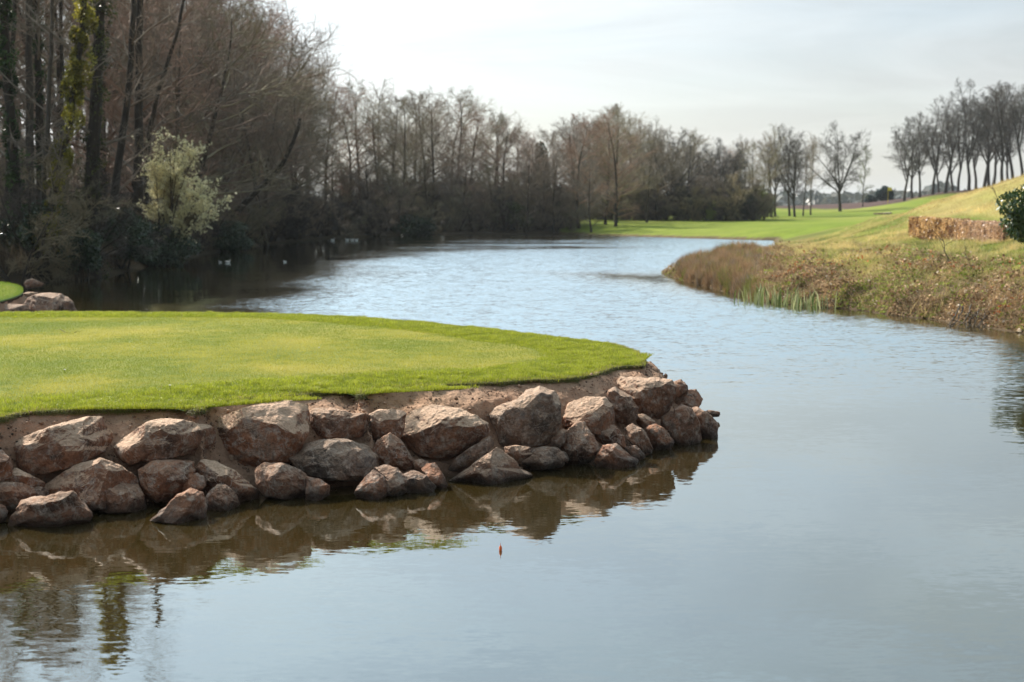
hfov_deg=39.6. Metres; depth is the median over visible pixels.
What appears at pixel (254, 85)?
bare tree
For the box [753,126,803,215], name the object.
bare tree
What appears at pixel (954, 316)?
exposed root
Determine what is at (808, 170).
bare tree
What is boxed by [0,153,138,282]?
bare shrub
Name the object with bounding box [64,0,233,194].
bare tree
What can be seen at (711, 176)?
bare tree
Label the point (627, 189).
bare tree
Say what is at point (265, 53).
bare tree
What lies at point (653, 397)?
boulder
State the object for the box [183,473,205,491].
boulder
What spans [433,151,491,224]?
bare tree
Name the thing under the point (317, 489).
boulder
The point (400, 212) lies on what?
bare shrub
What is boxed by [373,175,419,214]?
bare shrub
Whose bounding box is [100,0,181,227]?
bare tree
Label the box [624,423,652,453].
boulder
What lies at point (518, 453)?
boulder
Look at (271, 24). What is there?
bare tree
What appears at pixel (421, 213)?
bare shrub
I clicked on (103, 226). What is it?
bare shrub
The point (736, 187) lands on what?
bare shrub
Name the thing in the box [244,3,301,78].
bare tree
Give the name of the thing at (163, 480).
boulder
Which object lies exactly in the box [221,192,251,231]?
bare shrub
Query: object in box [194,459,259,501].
boulder
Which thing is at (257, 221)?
bare shrub
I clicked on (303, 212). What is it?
bare shrub
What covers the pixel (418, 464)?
boulder
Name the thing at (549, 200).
bare shrub
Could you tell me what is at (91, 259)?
evergreen shrub
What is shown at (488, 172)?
bare tree
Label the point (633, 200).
bare shrub
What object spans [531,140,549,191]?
conifer
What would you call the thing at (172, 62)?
bare tree
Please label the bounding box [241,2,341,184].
bare tree
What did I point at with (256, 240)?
bare shrub
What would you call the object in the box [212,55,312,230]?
bare tree
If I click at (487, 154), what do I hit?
bare tree
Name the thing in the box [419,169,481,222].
bare shrub
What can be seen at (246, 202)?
bare tree
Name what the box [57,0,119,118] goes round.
bare tree
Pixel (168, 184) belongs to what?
catkin willow
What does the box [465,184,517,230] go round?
bare shrub
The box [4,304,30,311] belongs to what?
boulder
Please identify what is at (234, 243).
evergreen shrub
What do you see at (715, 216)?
bare shrub
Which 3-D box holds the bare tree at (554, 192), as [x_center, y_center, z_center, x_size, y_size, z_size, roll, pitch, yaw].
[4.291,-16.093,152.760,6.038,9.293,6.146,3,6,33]
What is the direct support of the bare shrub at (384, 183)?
on the ground at (822, 220)
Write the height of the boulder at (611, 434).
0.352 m
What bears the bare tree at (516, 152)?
on the ground at (822, 220)
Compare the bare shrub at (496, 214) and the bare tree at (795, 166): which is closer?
the bare shrub at (496, 214)
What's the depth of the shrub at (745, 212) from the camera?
182.31 m
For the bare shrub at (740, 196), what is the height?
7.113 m
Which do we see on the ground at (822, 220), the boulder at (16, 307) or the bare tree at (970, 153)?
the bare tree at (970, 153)
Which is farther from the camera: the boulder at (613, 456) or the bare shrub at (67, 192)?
the bare shrub at (67, 192)
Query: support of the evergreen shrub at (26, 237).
on the ground at (822, 220)
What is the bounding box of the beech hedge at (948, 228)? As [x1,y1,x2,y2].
[908,216,1009,242]
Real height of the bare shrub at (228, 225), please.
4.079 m
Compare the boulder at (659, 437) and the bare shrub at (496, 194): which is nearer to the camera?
the boulder at (659, 437)
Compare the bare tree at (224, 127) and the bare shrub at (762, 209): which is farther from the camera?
the bare shrub at (762, 209)
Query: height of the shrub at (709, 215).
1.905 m
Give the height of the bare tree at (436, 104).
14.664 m
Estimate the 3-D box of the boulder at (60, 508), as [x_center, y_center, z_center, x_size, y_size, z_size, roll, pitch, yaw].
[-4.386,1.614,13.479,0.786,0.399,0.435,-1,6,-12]
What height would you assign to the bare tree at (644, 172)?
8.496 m
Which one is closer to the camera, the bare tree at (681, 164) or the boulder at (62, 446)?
the boulder at (62, 446)
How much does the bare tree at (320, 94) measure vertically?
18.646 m
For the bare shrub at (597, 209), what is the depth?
181.84 m
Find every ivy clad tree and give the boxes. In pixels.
[0,0,64,260]
[0,0,87,201]
[8,0,144,277]
[22,0,134,279]
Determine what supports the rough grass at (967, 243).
on the ground at (822, 220)
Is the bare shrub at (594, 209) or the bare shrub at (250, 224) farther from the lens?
the bare shrub at (594, 209)
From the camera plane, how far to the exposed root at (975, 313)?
36.26 m
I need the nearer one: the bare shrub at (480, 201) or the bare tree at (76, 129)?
the bare tree at (76, 129)
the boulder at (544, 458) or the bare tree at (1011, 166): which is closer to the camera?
the boulder at (544, 458)
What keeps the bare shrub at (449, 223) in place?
on the ground at (822, 220)
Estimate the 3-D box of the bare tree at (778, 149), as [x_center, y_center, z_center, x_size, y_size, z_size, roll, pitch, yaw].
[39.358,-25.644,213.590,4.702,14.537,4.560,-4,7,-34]
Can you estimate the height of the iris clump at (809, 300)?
0.684 m
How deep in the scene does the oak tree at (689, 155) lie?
181.62 m
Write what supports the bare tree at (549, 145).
on the ground at (822, 220)
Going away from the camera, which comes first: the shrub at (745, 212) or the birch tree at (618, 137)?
the birch tree at (618, 137)
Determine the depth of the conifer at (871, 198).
327.80 m
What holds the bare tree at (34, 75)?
on the ground at (822, 220)
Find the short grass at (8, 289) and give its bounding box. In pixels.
[0,281,23,299]
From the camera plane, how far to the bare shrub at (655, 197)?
180.99 m
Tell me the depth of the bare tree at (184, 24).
106.83 m
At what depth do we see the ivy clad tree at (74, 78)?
56.24 m
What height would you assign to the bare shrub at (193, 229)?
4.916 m
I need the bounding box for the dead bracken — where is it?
[662,238,1023,329]
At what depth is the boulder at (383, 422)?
15.67 m
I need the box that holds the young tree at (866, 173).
[856,146,874,206]
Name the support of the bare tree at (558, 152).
on the ground at (822, 220)
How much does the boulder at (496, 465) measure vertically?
0.454 m
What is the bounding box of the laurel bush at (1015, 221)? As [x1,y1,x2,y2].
[995,184,1023,242]
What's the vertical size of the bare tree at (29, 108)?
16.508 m
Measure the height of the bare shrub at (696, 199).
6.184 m
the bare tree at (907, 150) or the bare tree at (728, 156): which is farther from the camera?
the bare tree at (907, 150)
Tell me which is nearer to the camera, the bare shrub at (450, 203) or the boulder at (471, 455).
the boulder at (471, 455)
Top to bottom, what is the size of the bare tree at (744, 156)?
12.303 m
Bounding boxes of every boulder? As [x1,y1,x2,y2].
[0,450,12,481]
[0,482,35,509]
[0,504,7,522]
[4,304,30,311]
[8,490,92,526]
[9,468,44,486]
[14,416,112,474]
[23,292,37,295]
[24,278,43,288]
[24,292,76,311]
[34,486,48,495]
[44,457,146,510]
[97,482,146,513]
[113,418,215,465]
[138,459,195,502]
[150,488,206,523]
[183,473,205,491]
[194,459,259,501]
[205,484,239,510]
[217,400,309,466]
[254,462,306,499]
[289,438,378,481]
[305,476,329,500]
[309,407,370,438]
[354,470,387,499]
[369,409,405,440]
[372,433,413,470]
[374,464,406,495]
[401,404,489,458]
[404,470,435,492]
[413,459,428,470]
[421,463,447,488]
[448,436,493,471]
[449,447,532,484]
[489,386,561,446]
[504,445,531,461]
[522,446,568,469]
[550,429,567,446]
[559,421,599,464]
[562,396,614,434]
[592,443,637,468]
[594,424,625,448]
[606,387,638,425]
[616,376,676,419]
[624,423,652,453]
[625,445,645,459]
[636,414,654,428]
[644,423,673,449]
[660,410,673,432]
[669,404,701,444]
[674,379,687,397]
[674,389,702,407]
[692,406,718,437]
[706,410,719,416]
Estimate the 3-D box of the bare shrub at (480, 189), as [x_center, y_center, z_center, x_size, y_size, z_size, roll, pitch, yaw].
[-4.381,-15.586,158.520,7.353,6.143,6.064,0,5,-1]
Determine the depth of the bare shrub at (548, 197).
156.88 m
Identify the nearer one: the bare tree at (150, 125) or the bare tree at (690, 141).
the bare tree at (150, 125)
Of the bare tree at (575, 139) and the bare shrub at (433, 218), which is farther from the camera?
the bare tree at (575, 139)
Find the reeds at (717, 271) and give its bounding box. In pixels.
[673,239,807,302]
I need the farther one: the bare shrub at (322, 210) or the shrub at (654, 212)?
the shrub at (654, 212)
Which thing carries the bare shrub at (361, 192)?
on the ground at (822, 220)
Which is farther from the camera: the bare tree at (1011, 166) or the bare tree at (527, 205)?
the bare tree at (1011, 166)
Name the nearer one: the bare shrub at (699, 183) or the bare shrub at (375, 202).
the bare shrub at (375, 202)
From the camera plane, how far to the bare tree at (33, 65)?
78.72 m
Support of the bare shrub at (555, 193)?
on the ground at (822, 220)
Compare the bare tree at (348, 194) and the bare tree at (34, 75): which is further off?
the bare tree at (348, 194)
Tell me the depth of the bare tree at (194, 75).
117.75 m
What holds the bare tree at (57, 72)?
on the ground at (822, 220)
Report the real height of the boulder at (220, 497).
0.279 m
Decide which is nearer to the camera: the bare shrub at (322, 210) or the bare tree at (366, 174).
the bare shrub at (322, 210)
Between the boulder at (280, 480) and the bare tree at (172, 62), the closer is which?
the boulder at (280, 480)
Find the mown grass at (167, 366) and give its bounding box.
[0,313,629,413]
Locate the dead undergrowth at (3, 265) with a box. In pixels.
[0,229,135,281]
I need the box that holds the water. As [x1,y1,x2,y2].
[0,234,1023,681]
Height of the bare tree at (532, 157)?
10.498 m
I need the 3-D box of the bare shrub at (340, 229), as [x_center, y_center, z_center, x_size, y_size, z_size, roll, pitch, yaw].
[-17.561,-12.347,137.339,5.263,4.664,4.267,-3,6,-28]
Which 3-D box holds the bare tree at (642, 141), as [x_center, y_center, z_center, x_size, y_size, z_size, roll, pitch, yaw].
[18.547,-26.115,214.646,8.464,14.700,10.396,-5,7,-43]
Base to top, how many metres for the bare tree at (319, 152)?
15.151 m
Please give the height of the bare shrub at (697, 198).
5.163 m
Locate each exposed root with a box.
[948,304,960,326]
[952,306,963,325]
[957,304,971,326]
[963,306,978,326]
[968,303,984,324]
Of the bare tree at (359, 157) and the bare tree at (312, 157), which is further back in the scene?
the bare tree at (359, 157)
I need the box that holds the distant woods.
[302,181,965,205]
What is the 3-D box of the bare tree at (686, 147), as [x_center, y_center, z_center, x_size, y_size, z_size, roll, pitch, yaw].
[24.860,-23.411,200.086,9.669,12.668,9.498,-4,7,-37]
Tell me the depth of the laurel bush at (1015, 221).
40.94 m
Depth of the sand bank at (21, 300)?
35.27 m
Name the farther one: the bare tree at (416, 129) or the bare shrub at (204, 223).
the bare tree at (416, 129)
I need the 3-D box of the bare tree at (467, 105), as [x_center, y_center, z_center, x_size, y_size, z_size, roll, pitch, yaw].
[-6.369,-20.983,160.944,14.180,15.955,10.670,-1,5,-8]
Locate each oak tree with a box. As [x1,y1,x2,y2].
[644,129,721,219]
[698,136,751,195]
[786,120,870,210]
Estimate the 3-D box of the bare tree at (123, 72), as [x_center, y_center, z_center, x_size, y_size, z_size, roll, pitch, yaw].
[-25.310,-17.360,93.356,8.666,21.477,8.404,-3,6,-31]
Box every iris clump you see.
[734,283,779,303]
[756,282,780,303]
[763,286,798,305]
[781,291,805,307]
[792,290,819,308]
[800,287,837,309]
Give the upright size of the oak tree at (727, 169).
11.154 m
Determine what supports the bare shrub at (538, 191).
on the ground at (822, 220)
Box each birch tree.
[561,114,586,193]
[607,103,628,183]
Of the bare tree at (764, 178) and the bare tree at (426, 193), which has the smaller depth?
the bare tree at (426, 193)
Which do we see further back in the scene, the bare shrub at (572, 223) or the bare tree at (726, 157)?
the bare tree at (726, 157)
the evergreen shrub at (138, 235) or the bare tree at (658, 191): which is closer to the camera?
the evergreen shrub at (138, 235)
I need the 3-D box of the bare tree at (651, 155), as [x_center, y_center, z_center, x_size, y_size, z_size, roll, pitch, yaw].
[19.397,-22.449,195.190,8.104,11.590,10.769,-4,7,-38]
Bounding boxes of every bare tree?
[0,0,73,231]
[0,0,85,204]
[0,0,120,164]
[0,0,124,152]
[0,0,133,248]
[0,0,211,213]
[0,5,57,184]
[0,5,69,165]
[0,5,72,213]
[10,0,109,185]
[16,4,69,149]
[17,0,118,234]
[44,0,220,207]
[52,0,244,221]
[54,0,151,207]
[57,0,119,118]
[58,0,91,235]
[58,16,112,181]
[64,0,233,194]
[68,0,234,180]
[69,0,201,195]
[74,0,282,231]
[87,0,309,207]
[87,18,262,199]
[93,0,190,247]
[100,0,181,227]
[106,2,294,199]
[107,0,342,229]
[109,0,253,192]
[115,0,232,220]
[119,2,304,227]
[121,3,299,226]
[124,0,221,120]
[177,1,261,185]
[184,5,291,181]
[188,0,325,202]
[189,27,338,198]
[196,36,327,245]
[208,25,289,181]
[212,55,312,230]
[213,59,356,240]
[223,88,356,237]
[229,1,361,201]
[233,90,341,208]
[237,6,293,154]
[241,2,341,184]
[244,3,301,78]
[248,75,361,211]
[249,63,351,239]
[253,76,353,227]
[277,80,339,208]
[278,50,345,161]
[284,36,336,140]
[286,52,332,169]
[298,76,374,205]
[299,88,350,221]
[315,100,398,219]
[315,142,358,217]
[321,77,395,216]
[335,95,426,213]
[338,150,396,224]
[352,77,403,169]
[353,91,439,194]
[354,96,444,212]
[362,115,422,185]
[368,84,471,196]
[373,141,431,221]
[379,95,493,225]
[380,89,452,191]
[386,121,455,187]
[395,94,494,185]
[398,156,450,217]
[403,84,516,185]
[431,111,514,223]
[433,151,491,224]
[438,125,480,191]
[461,133,517,187]
[467,118,529,220]
[467,160,514,228]
[468,110,526,197]
[469,113,532,187]
[488,129,534,184]
[499,130,549,190]
[500,146,559,231]
[511,125,573,228]
[517,136,560,220]
[525,113,621,228]
[529,111,612,215]
[529,152,585,232]
[536,128,583,184]
[547,124,610,212]
[558,159,619,232]
[559,116,624,218]
[559,122,645,184]
[568,104,659,220]
[581,106,642,224]
[582,109,668,226]
[592,125,637,216]
[609,128,653,180]
[609,158,668,192]
[614,114,659,190]
[621,136,688,194]
[622,124,688,220]
[624,122,663,194]
[630,116,674,221]
[632,139,673,192]
[649,129,711,187]
[655,162,704,201]
[657,128,723,189]
[665,131,729,192]
[689,145,745,192]
[692,146,744,182]
[698,160,732,203]
[717,139,762,187]
[726,162,770,202]
[732,134,760,186]
[732,141,782,190]
[746,155,783,206]
[750,131,789,216]
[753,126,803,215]
[763,124,789,216]
[764,131,810,216]
[769,123,816,215]
[797,138,819,215]
[804,132,824,214]
[884,126,945,197]
[887,113,940,197]
[887,115,934,200]
[910,118,955,192]
[914,95,967,194]
[917,108,986,190]
[933,101,976,192]
[941,96,989,190]
[945,77,998,189]
[949,97,994,188]
[953,82,1022,187]
[966,80,1023,181]
[974,91,1019,185]
[978,90,1022,183]
[984,87,1018,178]
[989,93,1023,179]
[991,83,1023,175]
[1008,90,1023,151]
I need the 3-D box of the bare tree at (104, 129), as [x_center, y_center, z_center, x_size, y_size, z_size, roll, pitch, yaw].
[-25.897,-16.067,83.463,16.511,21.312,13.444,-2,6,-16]
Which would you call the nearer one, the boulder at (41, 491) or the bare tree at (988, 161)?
the boulder at (41, 491)
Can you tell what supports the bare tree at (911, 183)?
on the ground at (822, 220)
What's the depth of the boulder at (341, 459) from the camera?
15.00 m
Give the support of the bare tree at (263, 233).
on the ground at (822, 220)
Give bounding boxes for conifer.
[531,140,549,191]
[864,195,877,202]
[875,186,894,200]
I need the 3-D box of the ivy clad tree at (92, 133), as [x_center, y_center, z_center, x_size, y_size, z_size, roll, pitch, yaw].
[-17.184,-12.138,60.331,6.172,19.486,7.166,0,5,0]
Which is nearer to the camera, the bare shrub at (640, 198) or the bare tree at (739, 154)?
the bare shrub at (640, 198)
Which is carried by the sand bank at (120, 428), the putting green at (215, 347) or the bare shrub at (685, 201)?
the putting green at (215, 347)
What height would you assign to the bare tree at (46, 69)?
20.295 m
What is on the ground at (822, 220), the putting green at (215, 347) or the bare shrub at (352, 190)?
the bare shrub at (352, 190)
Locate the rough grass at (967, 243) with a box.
[661,175,1023,329]
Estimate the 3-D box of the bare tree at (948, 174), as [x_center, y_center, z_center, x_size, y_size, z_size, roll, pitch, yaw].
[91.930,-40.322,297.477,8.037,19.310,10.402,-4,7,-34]
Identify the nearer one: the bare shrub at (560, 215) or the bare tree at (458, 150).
the bare shrub at (560, 215)
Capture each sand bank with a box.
[0,294,25,311]
[0,361,677,511]
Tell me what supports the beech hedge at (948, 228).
on the ground at (822, 220)
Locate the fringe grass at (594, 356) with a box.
[0,310,653,419]
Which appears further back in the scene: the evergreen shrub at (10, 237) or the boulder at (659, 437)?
the evergreen shrub at (10, 237)
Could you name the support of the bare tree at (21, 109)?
on the ground at (822, 220)
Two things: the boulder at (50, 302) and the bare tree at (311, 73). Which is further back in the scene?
the bare tree at (311, 73)
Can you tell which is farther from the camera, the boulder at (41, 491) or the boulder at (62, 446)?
the boulder at (62, 446)
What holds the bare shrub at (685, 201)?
on the ground at (822, 220)
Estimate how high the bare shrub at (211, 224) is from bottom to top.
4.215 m
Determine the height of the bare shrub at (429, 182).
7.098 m
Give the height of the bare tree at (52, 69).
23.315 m
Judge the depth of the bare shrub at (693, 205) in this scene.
180.15 m
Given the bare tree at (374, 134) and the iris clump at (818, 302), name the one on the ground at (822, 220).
the bare tree at (374, 134)
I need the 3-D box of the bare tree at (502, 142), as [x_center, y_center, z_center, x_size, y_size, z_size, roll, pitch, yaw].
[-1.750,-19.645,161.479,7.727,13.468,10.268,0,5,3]
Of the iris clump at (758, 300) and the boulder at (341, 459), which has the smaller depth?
the boulder at (341, 459)
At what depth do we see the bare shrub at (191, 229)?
78.29 m
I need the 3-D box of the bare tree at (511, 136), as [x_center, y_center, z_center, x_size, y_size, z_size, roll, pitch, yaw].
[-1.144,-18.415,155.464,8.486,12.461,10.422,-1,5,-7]
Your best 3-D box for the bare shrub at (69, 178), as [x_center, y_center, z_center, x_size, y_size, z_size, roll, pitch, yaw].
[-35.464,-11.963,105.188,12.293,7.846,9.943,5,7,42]
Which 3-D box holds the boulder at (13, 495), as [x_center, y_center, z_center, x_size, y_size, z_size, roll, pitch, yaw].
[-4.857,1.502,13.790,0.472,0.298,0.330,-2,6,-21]
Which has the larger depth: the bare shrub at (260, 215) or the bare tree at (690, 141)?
the bare tree at (690, 141)
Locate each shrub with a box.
[0,117,85,206]
[0,123,79,206]
[0,135,127,204]
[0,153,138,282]
[0,157,64,267]
[0,178,120,240]
[0,203,31,258]
[17,196,81,279]
[21,135,124,223]
[63,228,102,279]
[65,164,174,269]
[83,173,204,247]
[97,205,161,270]
[124,179,216,240]
[127,196,222,249]
[128,221,203,265]
[143,194,195,245]
[181,182,228,251]
[188,195,227,248]
[199,196,241,246]
[199,201,239,250]
[202,202,256,241]
[205,173,287,247]
[205,219,255,251]
[209,186,278,239]
[209,191,241,246]
[214,196,262,236]
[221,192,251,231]
[231,190,273,237]
[243,199,275,242]
[247,181,315,241]
[258,175,320,237]
[269,183,328,239]
[300,185,355,236]
[304,193,357,235]
[315,190,360,234]
[321,184,360,218]
[328,162,389,220]
[329,181,361,218]
[335,168,380,219]
[345,179,392,217]
[358,169,412,219]
[366,184,420,230]
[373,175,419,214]
[375,185,443,229]
[378,167,432,220]
[390,214,436,235]
[399,196,453,232]
[402,164,452,215]
[406,179,462,220]
[411,196,474,230]
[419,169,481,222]
[433,183,474,219]
[433,185,510,231]
[449,178,498,221]
[457,170,534,225]
[462,177,512,226]
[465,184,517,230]
[469,187,520,230]
[482,185,541,227]
[505,171,558,219]
[511,176,584,226]
[512,171,564,225]
[515,189,565,229]
[521,174,575,225]
[521,180,583,226]
[526,169,575,226]
[529,186,581,229]
[556,190,590,231]
[561,182,592,224]
[580,177,605,218]
[586,199,611,218]
[590,175,629,218]
[594,172,654,218]
[595,189,630,219]
[607,178,646,218]
[609,188,653,219]
[618,170,665,219]
[620,183,679,220]
[620,184,658,219]
[630,197,671,219]
[635,193,668,220]
[641,171,696,219]
[649,179,721,220]
[664,185,703,220]
[665,182,712,220]
[667,174,713,219]
[671,186,716,220]
[676,170,729,217]
[680,186,724,220]
[695,175,750,219]
[699,196,728,220]
[703,181,760,220]
[706,207,716,220]
[708,173,763,220]
[714,176,773,218]
[715,183,762,220]
[715,202,741,220]
[726,183,776,220]
[727,193,756,220]
[743,194,760,220]
[749,193,779,219]
[751,187,775,219]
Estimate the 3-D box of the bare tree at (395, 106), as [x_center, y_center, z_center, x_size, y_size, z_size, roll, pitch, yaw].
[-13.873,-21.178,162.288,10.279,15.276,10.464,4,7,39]
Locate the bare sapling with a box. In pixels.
[928,227,957,268]
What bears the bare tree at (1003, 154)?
on the ground at (822, 220)
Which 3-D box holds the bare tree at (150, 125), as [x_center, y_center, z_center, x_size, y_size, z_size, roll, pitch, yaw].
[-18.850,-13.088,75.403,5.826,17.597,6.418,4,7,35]
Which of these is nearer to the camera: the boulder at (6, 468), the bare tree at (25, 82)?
the boulder at (6, 468)
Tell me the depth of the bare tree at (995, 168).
315.58 m
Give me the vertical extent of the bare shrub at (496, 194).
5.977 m
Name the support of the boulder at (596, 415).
on the sand bank at (120, 428)
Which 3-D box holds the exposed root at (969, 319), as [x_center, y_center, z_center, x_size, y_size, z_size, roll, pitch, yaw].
[11.583,-0.545,36.108,0.454,0.619,1.871,2,6,22]
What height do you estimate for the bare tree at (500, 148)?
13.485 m
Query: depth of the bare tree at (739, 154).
212.99 m
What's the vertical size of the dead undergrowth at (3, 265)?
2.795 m
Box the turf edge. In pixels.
[0,348,644,418]
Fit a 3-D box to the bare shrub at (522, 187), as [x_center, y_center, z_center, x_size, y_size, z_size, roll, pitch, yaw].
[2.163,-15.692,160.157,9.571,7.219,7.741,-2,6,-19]
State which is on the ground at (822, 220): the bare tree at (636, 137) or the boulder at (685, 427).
the bare tree at (636, 137)
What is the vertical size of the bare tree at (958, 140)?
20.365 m
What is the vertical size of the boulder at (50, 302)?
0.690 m
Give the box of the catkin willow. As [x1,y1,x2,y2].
[130,126,237,265]
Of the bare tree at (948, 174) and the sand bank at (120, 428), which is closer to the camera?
the sand bank at (120, 428)
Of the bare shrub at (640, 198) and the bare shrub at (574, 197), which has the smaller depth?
the bare shrub at (574, 197)
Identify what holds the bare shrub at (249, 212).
on the ground at (822, 220)
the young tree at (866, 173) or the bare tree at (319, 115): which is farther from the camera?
the young tree at (866, 173)
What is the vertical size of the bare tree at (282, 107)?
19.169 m
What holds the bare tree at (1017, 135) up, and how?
on the ground at (822, 220)
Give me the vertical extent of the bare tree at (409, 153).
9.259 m
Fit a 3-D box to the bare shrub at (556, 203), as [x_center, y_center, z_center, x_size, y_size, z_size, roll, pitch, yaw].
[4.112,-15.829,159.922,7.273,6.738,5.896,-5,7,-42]
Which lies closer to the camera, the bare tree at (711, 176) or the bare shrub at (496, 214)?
the bare shrub at (496, 214)
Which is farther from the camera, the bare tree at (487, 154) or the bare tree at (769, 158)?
the bare tree at (769, 158)
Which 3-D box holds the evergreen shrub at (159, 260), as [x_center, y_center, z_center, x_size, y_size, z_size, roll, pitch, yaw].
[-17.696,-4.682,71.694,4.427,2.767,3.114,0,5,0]
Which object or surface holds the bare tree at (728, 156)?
on the ground at (822, 220)
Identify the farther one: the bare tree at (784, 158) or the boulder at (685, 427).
the bare tree at (784, 158)
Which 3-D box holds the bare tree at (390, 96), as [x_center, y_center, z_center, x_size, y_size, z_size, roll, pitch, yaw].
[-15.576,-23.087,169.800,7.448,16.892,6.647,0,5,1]
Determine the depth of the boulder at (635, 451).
16.87 m
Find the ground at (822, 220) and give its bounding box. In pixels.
[0,177,1023,333]
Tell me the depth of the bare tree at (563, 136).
172.24 m
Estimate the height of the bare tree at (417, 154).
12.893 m
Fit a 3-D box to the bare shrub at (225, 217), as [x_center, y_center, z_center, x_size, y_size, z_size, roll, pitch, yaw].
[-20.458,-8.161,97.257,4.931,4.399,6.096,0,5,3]
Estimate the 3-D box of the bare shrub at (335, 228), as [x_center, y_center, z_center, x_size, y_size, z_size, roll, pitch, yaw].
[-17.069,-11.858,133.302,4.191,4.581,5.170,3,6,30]
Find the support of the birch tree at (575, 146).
on the ground at (822, 220)
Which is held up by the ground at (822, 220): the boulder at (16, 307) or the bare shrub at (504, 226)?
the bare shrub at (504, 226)
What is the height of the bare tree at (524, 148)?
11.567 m
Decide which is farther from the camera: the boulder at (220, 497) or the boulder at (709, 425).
the boulder at (709, 425)
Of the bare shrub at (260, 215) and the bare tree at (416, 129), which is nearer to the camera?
the bare shrub at (260, 215)
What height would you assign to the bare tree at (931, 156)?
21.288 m
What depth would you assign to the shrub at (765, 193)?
187.98 m
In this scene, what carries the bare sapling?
on the ground at (822, 220)
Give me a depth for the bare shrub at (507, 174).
157.70 m
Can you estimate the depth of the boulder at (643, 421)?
17.77 m
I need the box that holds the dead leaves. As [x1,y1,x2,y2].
[661,239,1023,331]
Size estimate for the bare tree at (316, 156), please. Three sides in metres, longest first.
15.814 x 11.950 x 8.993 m
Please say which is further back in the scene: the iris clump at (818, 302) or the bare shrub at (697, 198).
the bare shrub at (697, 198)
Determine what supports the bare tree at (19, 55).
on the ground at (822, 220)
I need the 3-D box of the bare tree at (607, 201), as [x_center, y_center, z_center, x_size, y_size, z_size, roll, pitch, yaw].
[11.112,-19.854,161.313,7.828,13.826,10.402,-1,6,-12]
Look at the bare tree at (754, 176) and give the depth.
186.22 m
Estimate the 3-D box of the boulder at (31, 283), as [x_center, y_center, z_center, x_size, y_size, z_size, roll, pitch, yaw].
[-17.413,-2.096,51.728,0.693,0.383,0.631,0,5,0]
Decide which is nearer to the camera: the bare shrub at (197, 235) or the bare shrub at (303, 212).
the bare shrub at (197, 235)
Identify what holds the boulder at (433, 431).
on the sand bank at (120, 428)
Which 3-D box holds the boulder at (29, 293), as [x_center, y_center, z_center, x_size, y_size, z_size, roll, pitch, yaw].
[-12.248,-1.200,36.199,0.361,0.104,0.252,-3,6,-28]
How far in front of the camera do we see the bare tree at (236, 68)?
132.17 m
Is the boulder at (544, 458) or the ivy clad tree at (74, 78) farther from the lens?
the ivy clad tree at (74, 78)
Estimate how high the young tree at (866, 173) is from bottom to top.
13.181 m
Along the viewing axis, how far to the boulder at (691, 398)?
20.29 m
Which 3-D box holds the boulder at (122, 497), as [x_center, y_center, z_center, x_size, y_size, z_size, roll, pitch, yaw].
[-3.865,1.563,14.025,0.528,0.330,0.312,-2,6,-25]
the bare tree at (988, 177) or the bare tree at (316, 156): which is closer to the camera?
the bare tree at (316, 156)
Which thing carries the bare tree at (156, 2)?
on the ground at (822, 220)
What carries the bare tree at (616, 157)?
on the ground at (822, 220)
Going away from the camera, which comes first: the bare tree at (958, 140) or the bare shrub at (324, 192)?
the bare shrub at (324, 192)
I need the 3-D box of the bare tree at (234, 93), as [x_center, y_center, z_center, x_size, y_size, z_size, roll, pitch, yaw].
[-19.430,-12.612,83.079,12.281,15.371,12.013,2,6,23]
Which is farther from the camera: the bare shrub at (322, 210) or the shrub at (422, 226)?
the shrub at (422, 226)
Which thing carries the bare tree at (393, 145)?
on the ground at (822, 220)
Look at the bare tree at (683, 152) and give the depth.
211.14 m
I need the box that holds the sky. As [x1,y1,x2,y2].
[0,0,1023,195]
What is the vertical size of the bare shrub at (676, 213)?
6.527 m
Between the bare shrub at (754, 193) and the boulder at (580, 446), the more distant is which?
the bare shrub at (754, 193)
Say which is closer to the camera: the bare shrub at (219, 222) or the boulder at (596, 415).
the boulder at (596, 415)
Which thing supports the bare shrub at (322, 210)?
on the ground at (822, 220)
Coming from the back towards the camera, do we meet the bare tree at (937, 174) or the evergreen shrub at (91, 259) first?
the bare tree at (937, 174)
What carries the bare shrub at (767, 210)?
on the ground at (822, 220)
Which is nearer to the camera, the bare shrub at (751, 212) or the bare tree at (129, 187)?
the bare tree at (129, 187)
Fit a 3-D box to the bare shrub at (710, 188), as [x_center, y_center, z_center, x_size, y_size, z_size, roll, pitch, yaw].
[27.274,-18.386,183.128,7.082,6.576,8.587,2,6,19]
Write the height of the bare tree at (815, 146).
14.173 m
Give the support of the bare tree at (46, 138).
on the ground at (822, 220)
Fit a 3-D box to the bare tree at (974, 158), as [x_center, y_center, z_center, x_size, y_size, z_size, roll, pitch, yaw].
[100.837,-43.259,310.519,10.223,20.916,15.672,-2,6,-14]
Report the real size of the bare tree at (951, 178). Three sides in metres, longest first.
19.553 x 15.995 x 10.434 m

